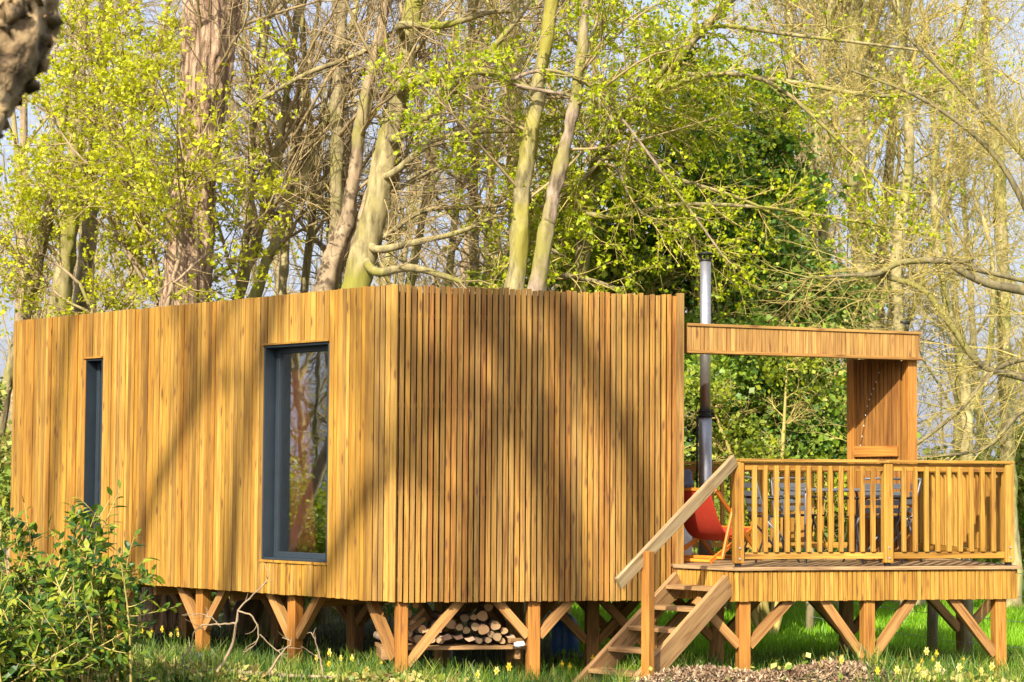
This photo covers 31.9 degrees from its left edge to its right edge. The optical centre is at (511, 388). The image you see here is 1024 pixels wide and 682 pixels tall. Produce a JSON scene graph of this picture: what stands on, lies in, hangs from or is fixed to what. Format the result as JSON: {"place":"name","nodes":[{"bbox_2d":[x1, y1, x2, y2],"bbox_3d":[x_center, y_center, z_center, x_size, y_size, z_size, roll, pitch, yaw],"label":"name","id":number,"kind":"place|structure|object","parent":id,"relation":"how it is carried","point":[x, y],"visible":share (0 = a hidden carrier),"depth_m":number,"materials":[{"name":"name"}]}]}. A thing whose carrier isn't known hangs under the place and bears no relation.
{"place":"outdoors","nodes":[
{"label":"outdoors","id":0,"kind":"place"},
{"bbox_2d":[11,590,550,655],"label":"woodland grass","id":1,"kind":"structure","parent":0,"point":[255,637],"depth_m":21.74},
{"bbox_2d":[0,0,1023,464],"label":"sky","id":2,"kind":"structure","parent":0,"point":[268,293],"materials":[{"name":"white"}]},
{"bbox_2d":[1,548,1023,681],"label":"ground","id":3,"kind":"structure","parent":0,"point":[474,656],"depth_m":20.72,"materials":[{"name":"plant"}]},
{"bbox_2d":[0,377,12,579],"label":"woodland shrub","id":4,"kind":"object","parent":3,"relation":"on","point":[5,468],"visible":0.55,"depth_m":23.23,"materials":[{"name":"green plant"}]},
{"bbox_2d":[1,401,12,549],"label":"woodland shrub","id":5,"kind":"object","parent":3,"relation":"on","point":[7,431],"depth_m":33.77,"materials":[{"name":"green plant"}]},
{"bbox_2d":[0,0,64,138],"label":"leaning tree","id":6,"kind":"object","parent":3,"relation":"on","point":[29,31],"visible":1,"depth_m":5.21,"materials":[{"name":"brown plant"}]},
{"bbox_2d":[0,568,113,681],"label":"laurel bush","id":7,"kind":"object","parent":3,"relation":"on","point":[30,662],"visible":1,"depth_m":12.59,"materials":[{"name":"green plant"}]},
{"bbox_2d":[0,0,121,573],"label":"bare tree","id":8,"kind":"object","parent":3,"relation":"on","point":[23,123],"visible":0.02,"depth_m":41.68,"materials":[{"name":"beige plant"}]},
{"bbox_2d":[0,35,134,425],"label":"bare tree","id":9,"kind":"object","parent":3,"relation":"on","point":[13,126],"visible":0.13,"depth_m":36.89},
{"bbox_2d":[2,0,163,435],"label":"bare tree","id":10,"kind":"object","parent":3,"relation":"on","point":[132,292],"visible":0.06,"depth_m":36.19,"materials":[{"name":"beige plant"}]},
{"bbox_2d":[0,0,175,417],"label":"bare tree","id":11,"kind":"object","parent":3,"relation":"on","point":[59,210],"visible":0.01,"depth_m":54.92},
{"bbox_2d":[0,0,179,441],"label":"leaning tree","id":12,"kind":"object","parent":3,"relation":"on","point":[8,374],"visible":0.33,"depth_m":24.64,"materials":[{"name":"brown plant"}]},
{"bbox_2d":[0,479,180,681],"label":"laurel bush","id":13,"kind":"object","parent":3,"relation":"on","point":[99,598],"visible":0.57,"depth_m":13.54,"materials":[{"name":"green plant"}]},
{"bbox_2d":[0,103,222,608],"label":"leafy sapling","id":14,"kind":"object","parent":3,"relation":"on","point":[32,195],"visible":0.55,"depth_m":24.52,"materials":[{"name":"green plant"}]},
{"bbox_2d":[0,0,237,592],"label":"straight tree","id":15,"kind":"object","parent":3,"relation":"on","point":[65,284],"visible":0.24,"depth_m":27.04,"materials":[{"name":"brown plant"}]},
{"bbox_2d":[23,0,224,588],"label":"straight tree","id":16,"kind":"object","parent":3,"relation":"on","point":[80,271],"visible":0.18,"depth_m":27.64,"materials":[{"name":"brown plant"}]},
{"bbox_2d":[0,0,305,627],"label":"leafy sapling","id":17,"kind":"object","parent":3,"relation":"on","point":[75,186],"visible":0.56,"depth_m":23.64,"materials":[{"name":"green plant"}]},
{"bbox_2d":[37,0,285,311],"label":"bare tree","id":18,"kind":"object","parent":3,"relation":"on","point":[113,257],"visible":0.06,"depth_m":40.96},
{"bbox_2d":[51,0,303,633],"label":"leafy sapling","id":19,"kind":"object","parent":3,"relation":"on","point":[196,166],"visible":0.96,"depth_m":21.96,"materials":[{"name":"green plant"}]},
{"bbox_2d":[133,43,314,307],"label":"bare tree","id":20,"kind":"object","parent":3,"relation":"on","point":[243,215],"visible":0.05,"depth_m":52.32,"materials":[{"name":"brown plant"}]},
{"bbox_2d":[83,589,418,616],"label":"undergrowth","id":21,"kind":"object","parent":3,"relation":"on","point":[308,601],"visible":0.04,"depth_m":26.12,"materials":[{"name":"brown plant"}]},
{"bbox_2d":[114,0,390,295],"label":"bare tree","id":22,"kind":"object","parent":3,"relation":"on","point":[276,273],"visible":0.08,"depth_m":35.92,"materials":[{"name":"brown plant"}]},
{"bbox_2d":[176,563,332,679],"bbox_3d":[-2.192,1.980,15.170,1.356,1.019,0.288,1,-3,-6],"label":"fallen branch","id":23,"kind":"object","parent":3,"relation":"on","point":[255,642],"visible":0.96,"depth_m":15.11,"materials":[{"name":"wood"}]},
{"bbox_2d":[133,0,379,634],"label":"tree","id":24,"kind":"object","parent":3,"relation":"on","point":[215,25],"visible":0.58,"depth_m":22.95,"materials":[{"name":"brown plant"}]},
{"bbox_2d":[158,0,400,292],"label":"slim tree","id":25,"kind":"object","parent":3,"relation":"on","point":[255,107],"visible":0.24,"depth_m":25.64,"materials":[{"name":"brown plant"}]},
{"bbox_2d":[148,0,449,292],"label":"slim tree","id":26,"kind":"object","parent":3,"relation":"on","point":[305,275],"visible":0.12,"depth_m":26.52,"materials":[{"name":"brown plant"}]},
{"bbox_2d":[166,0,433,298],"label":"slim tree","id":27,"kind":"object","parent":3,"relation":"on","point":[277,152],"visible":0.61,"depth_m":24.61,"materials":[{"name":"brown plant"}]},
{"bbox_2d":[175,0,424,294],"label":"slim tree","id":28,"kind":"object","parent":3,"relation":"on","point":[283,272],"visible":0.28,"depth_m":26.05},
{"bbox_2d":[214,0,396,300],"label":"bare tree","id":29,"kind":"object","parent":3,"relation":"on","point":[294,256],"visible":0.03,"depth_m":48.16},
{"bbox_2d":[150,0,468,297],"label":"slim tree","id":30,"kind":"object","parent":3,"relation":"on","point":[266,261],"visible":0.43,"depth_m":25.10,"materials":[{"name":"plant"}]},
{"bbox_2d":[9,284,693,678],"bbox_3d":[-1.484,1.111,19.953,8.179,3.905,4.409,-2,-4,40],"label":"timber cabin","id":31,"kind":"object","parent":3,"relation":"on","point":[515,450],"visible":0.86,"depth_m":17.34,"materials":[{"name":"brown wood"}]},
{"bbox_2d":[82,356,102,552],"bbox_3d":[-4.627,0.733,20.079,0.355,2.183,0.232,-2,-4,42],"label":"window","id":32,"kind":"structure","parent":31,"relation":"in","point":[94,365],"depth_m":20.17,"materials":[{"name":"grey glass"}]},
{"bbox_2d":[259,339,329,564],"bbox_3d":[-2.052,0.631,17.831,0.999,2.194,0.340,-2,-4,42],"label":"window","id":33,"kind":"structure","parent":31,"relation":"in","point":[302,543],"depth_m":18.08,"materials":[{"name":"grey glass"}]},
{"bbox_2d":[375,641,525,660],"bbox_3d":[-0.598,2.540,17.401,1.415,0.129,0.625,1,-3,-10],"label":"firewood shelf","id":34,"kind":"object","parent":31,"relation":"attached to","point":[511,650],"visible":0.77,"depth_m":17.26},
{"bbox_2d":[408,632,422,643],"bbox_3d":[-0.945,2.413,17.371,0.099,0.087,0.388,1,-3,-16],"label":"firewood log","id":35,"kind":"object","parent":34,"relation":"on","point":[416,638],"visible":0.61,"depth_m":17.19,"materials":[{"name":"brown wood"}]},
{"bbox_2d":[414,624,426,632],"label":"firewood log","id":36,"kind":"object","parent":35,"relation":"on","point":[421,628],"visible":0.68,"depth_m":17.18,"materials":[{"name":"brown wood"}]},
{"bbox_2d":[408,617,425,631],"bbox_3d":[-0.910,2.255,17.183,0.190,0.134,0.045,2,-4,-35],"label":"split stick","id":37,"kind":"object","parent":36,"relation":"on","point":[413,626],"visible":0.92,"depth_m":17.16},
{"bbox_2d":[461,633,474,641],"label":"firewood log","id":38,"kind":"object","parent":34,"relation":"on","point":[468,637],"visible":0.83,"depth_m":17.29,"materials":[{"name":"brown wood"}]},
{"bbox_2d":[460,625,470,633],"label":"firewood log","id":39,"kind":"object","parent":38,"relation":"on","point":[465,629],"visible":0.61,"depth_m":17.26,"materials":[{"name":"brown wood"}]},
{"bbox_2d":[454,611,468,621],"bbox_3d":[-0.501,2.230,17.549,0.088,0.075,0.413,1,-3,-12],"label":"firewood log","id":40,"kind":"object","parent":39,"relation":"on","point":[461,616],"visible":0.9,"depth_m":17.36,"materials":[{"name":"brown wood"}]},
{"bbox_2d":[491,638,504,643],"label":"firewood log","id":41,"kind":"object","parent":34,"relation":"on","point":[502,641],"visible":0.54,"depth_m":17.29,"materials":[{"name":"brown wood"}]},
{"bbox_2d":[483,631,500,640],"bbox_3d":[-0.197,2.396,17.424,0.088,0.077,0.380,1,-3,-16],"label":"firewood log","id":42,"kind":"object","parent":41,"relation":"on","point":[496,636],"visible":0.63,"depth_m":17.25,"materials":[{"name":"brown wood"}]},
{"bbox_2d":[485,629,493,637],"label":"firewood log","id":43,"kind":"object","parent":42,"relation":"on","point":[490,633],"visible":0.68,"depth_m":17.27,"materials":[{"name":"brown wood"}]},
{"bbox_2d":[476,621,488,634],"bbox_3d":[-0.289,2.322,17.432,0.107,0.099,0.418,1,-3,-5],"label":"firewood log","id":44,"kind":"object","parent":43,"relation":"on","point":[483,628],"visible":0.85,"depth_m":17.23,"materials":[{"name":"brown wood"}]},
{"bbox_2d":[467,620,479,630],"bbox_3d":[-0.373,2.295,17.407,0.088,0.078,0.367,1,-3,-8],"label":"firewood log","id":45,"kind":"object","parent":44,"relation":"on","point":[473,625],"visible":0.98,"depth_m":17.23,"materials":[{"name":"brown wood"}]},
{"bbox_2d":[474,608,487,620],"bbox_3d":[-0.304,2.201,17.503,0.108,0.101,0.369,1,-3,-5],"label":"firewood log","id":46,"kind":"object","parent":44,"relation":"on","point":[481,614],"visible":0.95,"depth_m":17.32,"materials":[{"name":"brown wood"}]},
{"bbox_2d":[478,602,492,610],"bbox_3d":[-0.259,2.128,17.556,0.089,0.078,0.339,1,-3,-11],"label":"firewood log","id":47,"kind":"object","parent":46,"relation":"on","point":[485,606],"visible":0.93,"depth_m":17.40,"materials":[{"name":"brown wood"}]},
{"bbox_2d":[487,618,500,629],"bbox_3d":[-0.179,2.284,17.433,0.098,0.089,0.402,1,-3,-6],"label":"firewood log","id":48,"kind":"object","parent":42,"relation":"on","point":[493,623],"visible":1,"depth_m":17.24,"materials":[{"name":"brown wood"}]},
{"bbox_2d":[228,0,483,635],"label":"curved tree","id":49,"kind":"object","parent":3,"relation":"on","point":[334,258],"visible":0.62,"depth_m":23.20,"materials":[{"name":"beige plant"}]},
{"bbox_2d":[172,0,548,300],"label":"bare tree","id":50,"kind":"object","parent":3,"relation":"on","point":[318,241],"visible":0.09,"depth_m":28.32,"materials":[{"name":"beige plant"}]},
{"bbox_2d":[236,0,493,624],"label":"straight tree","id":51,"kind":"object","parent":3,"relation":"on","point":[337,149],"visible":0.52,"depth_m":24.30,"materials":[{"name":"brown plant"}]},
{"bbox_2d":[275,0,505,291],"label":"bare tree","id":52,"kind":"object","parent":3,"relation":"on","point":[412,220],"visible":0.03,"depth_m":44.27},
{"bbox_2d":[359,0,484,289],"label":"bare tree","id":53,"kind":"object","parent":3,"relation":"on","point":[404,254],"visible":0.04,"depth_m":54.95,"materials":[{"name":"brown plant"}]},
{"bbox_2d":[255,0,629,637],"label":"leaning tree","id":54,"kind":"object","parent":3,"relation":"on","point":[367,247],"visible":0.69,"depth_m":22.93,"materials":[{"name":"beige plant"}]},
{"bbox_2d":[353,0,548,291],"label":"slim tree","id":55,"kind":"object","parent":3,"relation":"on","point":[411,275],"visible":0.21,"depth_m":26.98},
{"bbox_2d":[310,0,605,599],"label":"bare tree","id":56,"kind":"object","parent":3,"relation":"on","point":[471,233],"visible":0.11,"depth_m":29.39,"materials":[{"name":"brown plant"}]},
{"bbox_2d":[360,0,559,291],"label":"bare tree","id":57,"kind":"object","parent":3,"relation":"on","point":[453,190],"visible":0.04,"depth_m":54.21,"materials":[{"name":"beige plant"}]},
{"bbox_2d":[312,0,623,292],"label":"slim tree","id":58,"kind":"object","parent":3,"relation":"on","point":[449,266],"visible":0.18,"depth_m":27.38,"materials":[{"name":"brown plant"}]},
{"bbox_2d":[238,0,746,613],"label":"bare tree","id":59,"kind":"object","parent":3,"relation":"on","point":[516,64],"visible":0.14,"depth_m":25.63,"materials":[{"name":"plant"}]},
{"bbox_2d":[368,0,621,293],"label":"bare tree","id":60,"kind":"object","parent":3,"relation":"on","point":[464,246],"visible":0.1,"depth_m":35.85,"materials":[{"name":"beige plant"}]},
{"bbox_2d":[358,0,639,610],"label":"slim tree","id":61,"kind":"object","parent":3,"relation":"on","point":[493,178],"visible":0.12,"depth_m":27.67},
{"bbox_2d":[361,0,678,637],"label":"patchy tree","id":62,"kind":"object","parent":3,"relation":"on","point":[519,238],"visible":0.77,"depth_m":22.16,"materials":[{"name":"green plant"}]},
{"bbox_2d":[432,0,633,292],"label":"bare tree","id":63,"kind":"object","parent":3,"relation":"on","point":[553,112],"visible":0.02,"depth_m":43.28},
{"bbox_2d":[67,652,1019,681],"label":"ground ivy","id":64,"kind":"object","parent":3,"relation":"on","point":[371,676],"visible":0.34,"depth_m":15.20,"materials":[{"name":"green plant"}]},
{"bbox_2d":[551,612,578,657],"bbox_3d":[0.578,2.665,19.490,0.300,0.570,0.300,0,-3,0],"label":"gas bottle","id":65,"kind":"object","parent":3,"relation":"on","point":[559,629],"visible":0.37,"depth_m":19.36,"materials":[{"name":"blue paint"}]},
{"bbox_2d":[460,146,680,614],"bbox_3d":[0.799,-0.096,24.257,2.898,6.706,2.062,2,-4,-34],"label":"leafy shrub","id":66,"kind":"object","parent":3,"relation":"on","point":[646,277],"visible":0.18,"depth_m":24.20,"materials":[{"name":"green plant"}]},
{"bbox_2d":[559,652,583,662],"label":"stone slab","id":67,"kind":"structure","parent":3,"relation":"on","point":[566,656],"depth_m":18.95,"materials":[{"name":"grey stone"}]},
{"bbox_2d":[445,0,757,636],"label":"patchy tree","id":68,"kind":"object","parent":3,"relation":"on","point":[538,279],"visible":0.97,"depth_m":21.94,"materials":[{"name":"green plant"}]},
{"bbox_2d":[539,11,679,175],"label":"bare tree","id":69,"kind":"object","parent":3,"relation":"on","point":[595,82],"visible":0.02,"depth_m":54.58,"materials":[{"name":"beige plant"}]},
{"bbox_2d":[573,455,737,681],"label":"wooden staircase","id":70,"kind":"structure","parent":3,"relation":"on","point":[639,624],"depth_m":16.19,"materials":[{"name":"wood"}]},
{"bbox_2d":[573,0,800,426],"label":"bare tree","id":71,"kind":"object","parent":3,"relation":"on","point":[694,20],"visible":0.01,"depth_m":38.31,"materials":[{"name":"brown plant"}]},
{"bbox_2d":[554,35,891,612],"bbox_3d":[2.811,-0.870,25.970,5.480,8.512,4.034,2,-3,-25],"label":"holly tree","id":72,"kind":"object","parent":3,"relation":"on","point":[765,170],"visible":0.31,"depth_m":25.45,"materials":[{"name":"green plant"}]},
{"bbox_2d":[424,0,1023,625],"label":"spreading tree","id":73,"kind":"object","parent":3,"relation":"on","point":[584,216],"visible":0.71,"depth_m":22.93,"materials":[{"name":"green plant"}]},
{"bbox_2d":[684,316,846,636],"bbox_3d":[3.276,1.173,22.748,3.694,4.262,2.401,2,-4,-36],"label":"leafy shrub","id":74,"kind":"object","parent":3,"relation":"on","point":[760,614],"visible":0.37,"depth_m":22.76,"materials":[{"name":"green plant"}]},
{"bbox_2d":[634,656,920,681],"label":"bark mulch","id":75,"kind":"object","parent":3,"relation":"on","point":[728,672],"visible":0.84,"depth_m":15.09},
{"bbox_2d":[636,0,924,603],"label":"slim tree","id":76,"kind":"object","parent":3,"relation":"on","point":[790,17],"visible":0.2,"depth_m":28.01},
{"bbox_2d":[684,304,920,622],"bbox_3d":[3.484,1.038,24.460,4.163,4.623,3.396,0,-3,0],"label":"holly bush","id":77,"kind":"object","parent":3,"relation":"on","point":[749,371],"visible":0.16,"depth_m":23.86,"materials":[{"name":"green plant"}]},
{"bbox_2d":[623,0,1023,604],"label":"bare tree","id":78,"kind":"object","parent":3,"relation":"on","point":[848,6],"visible":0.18,"depth_m":27.65,"materials":[{"name":"plant"}]},
{"bbox_2d":[741,0,939,411],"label":"bare tree","id":79,"kind":"object","parent":3,"relation":"on","point":[813,227],"visible":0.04,"depth_m":44.67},
{"bbox_2d":[730,0,952,365],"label":"bare tree","id":80,"kind":"object","parent":3,"relation":"on","point":[802,141],"visible":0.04,"depth_m":53.76,"materials":[{"name":"brown plant"}]},
{"bbox_2d":[671,458,1021,671],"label":"raised deck","id":81,"kind":"structure","parent":3,"relation":"on","point":[958,506],"depth_m":17.05,"materials":[{"name":"brown wood"}]},
{"bbox_2d":[696,252,713,555],"bbox_3d":[2.047,0.151,19.017,0.190,3.229,0.180,0,-3,0],"label":"flue pipe","id":82,"kind":"object","parent":81,"relation":"on","point":[705,416],"visible":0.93,"depth_m":18.97,"materials":[{"name":"metal"}]},
{"bbox_2d":[684,488,761,563],"bbox_3d":[2.020,1.356,17.936,0.642,0.735,0.950,-2,-4,38],"label":"red deckchair","id":83,"kind":"object","parent":81,"relation":"on","point":[702,524],"visible":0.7,"depth_m":17.69,"materials":[{"name":"fabric"}]},
{"bbox_2d":[744,476,799,561],"bbox_3d":[2.585,1.307,18.006,0.485,0.858,0.484,1,-3,-13],"label":"folding chair","id":84,"kind":"object","parent":81,"relation":"on","point":[747,494],"visible":0.59,"depth_m":17.89,"materials":[{"name":"grey paint"}]},
{"bbox_2d":[771,477,826,551],"bbox_3d":[2.985,1.346,18.720,0.484,0.858,0.485,1,-3,-13],"label":"folding chair","id":85,"kind":"object","parent":81,"relation":"on","point":[792,485],"visible":0.47,"depth_m":18.88,"materials":[{"name":"metal"}]},
{"bbox_2d":[684,323,922,560],"bbox_3d":[2.813,0.575,18.265,2.635,2.346,0.850,1,-3,-19],"label":"canopy frame","id":86,"kind":"object","parent":81,"relation":"on","point":[889,431],"visible":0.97,"depth_m":18.35,"materials":[{"name":"wood"}]},
{"bbox_2d":[780,488,880,562],"bbox_3d":[3.232,1.371,18.105,0.886,0.735,0.646,1,-3,-13],"label":"garden table","id":87,"kind":"object","parent":81,"relation":"on","point":[856,490],"visible":0.52,"depth_m":17.89,"materials":[{"name":"grey paint"}]},
{"bbox_2d":[842,477,903,563],"bbox_3d":[3.575,1.300,17.744,0.484,0.858,0.485,1,-3,-13],"label":"folding chair","id":88,"kind":"object","parent":81,"relation":"on","point":[896,498],"visible":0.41,"depth_m":17.59,"materials":[{"name":"metal"}]},
{"bbox_2d":[865,478,922,561],"bbox_3d":[3.868,1.328,18.257,0.485,0.858,0.484,1,-3,-13],"label":"folding chair","id":89,"kind":"object","parent":81,"relation":"on","point":[909,502],"visible":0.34,"depth_m":18.15,"materials":[{"name":"metal"}]},
{"bbox_2d":[680,0,1015,607],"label":"slim tree","id":90,"kind":"object","parent":3,"relation":"on","point":[815,160],"visible":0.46,"depth_m":26.12,"materials":[{"name":"plant"}]},
{"bbox_2d":[718,0,988,367],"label":"bare tree","id":91,"kind":"object","parent":3,"relation":"on","point":[795,75],"visible":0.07,"depth_m":35.66,"materials":[{"name":"brown plant"}]},
{"bbox_2d":[745,0,978,386],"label":"bare tree","id":92,"kind":"object","parent":3,"relation":"on","point":[874,160],"visible":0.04,"depth_m":43.20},
{"bbox_2d":[702,0,1023,359],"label":"slim tree","id":93,"kind":"object","parent":3,"relation":"on","point":[829,156],"visible":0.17,"depth_m":28.84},
{"bbox_2d":[725,0,1023,533],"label":"tangled tree","id":94,"kind":"object","parent":3,"relation":"on","point":[961,268],"visible":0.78,"depth_m":21.46,"materials":[{"name":"beige plant"}]},
{"bbox_2d":[729,0,1023,614],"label":"slim tree","id":95,"kind":"object","parent":3,"relation":"on","point":[906,124],"visible":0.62,"depth_m":26.05,"materials":[{"name":"plant"}]},
{"bbox_2d":[731,0,1023,602],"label":"bare tree","id":96,"kind":"object","parent":3,"relation":"on","point":[886,179],"visible":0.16,"depth_m":29.83,"materials":[{"name":"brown plant"}]},
{"bbox_2d":[784,0,1023,609],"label":"slim tree","id":97,"kind":"object","parent":3,"relation":"on","point":[970,416],"visible":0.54,"depth_m":27.02,"materials":[{"name":"plant"}]},
{"bbox_2d":[805,548,1023,656],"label":"wire fence","id":98,"kind":"object","parent":3,"relation":"on","point":[932,628],"visible":0.24,"depth_m":19.84,"materials":[{"name":"grey metal"}]},
{"bbox_2d":[822,0,1023,607],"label":"slim tree","id":99,"kind":"object","parent":3,"relation":"on","point":[1007,438],"visible":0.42,"depth_m":28.05,"materials":[{"name":"plant"}]},
{"bbox_2d":[864,0,1023,464],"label":"bare tree","id":100,"kind":"object","parent":3,"relation":"on","point":[971,303],"visible":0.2,"depth_m":36.35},
{"bbox_2d":[869,0,1023,459],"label":"bare tree","id":101,"kind":"object","parent":3,"relation":"on","point":[977,331],"visible":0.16,"depth_m":53.28,"materials":[{"name":"brown plant"}]},
{"bbox_2d":[917,418,1023,599],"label":"meadow hedge","id":102,"kind":"object","parent":3,"relation":"on","point":[1019,459],"visible":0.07,"depth_m":30.54,"materials":[{"name":"green plant"}]},
{"bbox_2d":[917,14,1023,577],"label":"bare tree","id":103,"kind":"object","parent":3,"relation":"on","point":[1022,420],"visible":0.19,"depth_m":42.93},
{"bbox_2d":[934,0,1023,419],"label":"bare tree","id":104,"kind":"object","parent":3,"relation":"on","point":[1017,323],"visible":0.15,"depth_m":54.46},
{"bbox_2d":[684,469,693,554],"bbox_3d":[1.783,1.292,18.559,0.200,0.920,0.197,0,-3,0],"label":"bollard lamp","id":105,"kind":"object","parent":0,"point":[688,481],"visible":0.28,"depth_m":18.48,"materials":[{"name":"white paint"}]},
{"bbox_2d":[550,590,1023,681],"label":"meadow grass","id":106,"kind":"structure","parent":0,"point":[906,628],"depth_m":22.36,"materials":[{"name":"plant"}]},
{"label":"firewood log","id":107,"kind":"object","parent":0,"visible":0},
{"bbox_2d":[408,608,425,623],"bbox_3d":[-0.914,2.194,17.256,0.185,0.162,0.045,3,-4,-38],"label":"split stick","id":108,"kind":"object","parent":107,"relation":"on","point":[418,615],"visible":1,"depth_m":17.24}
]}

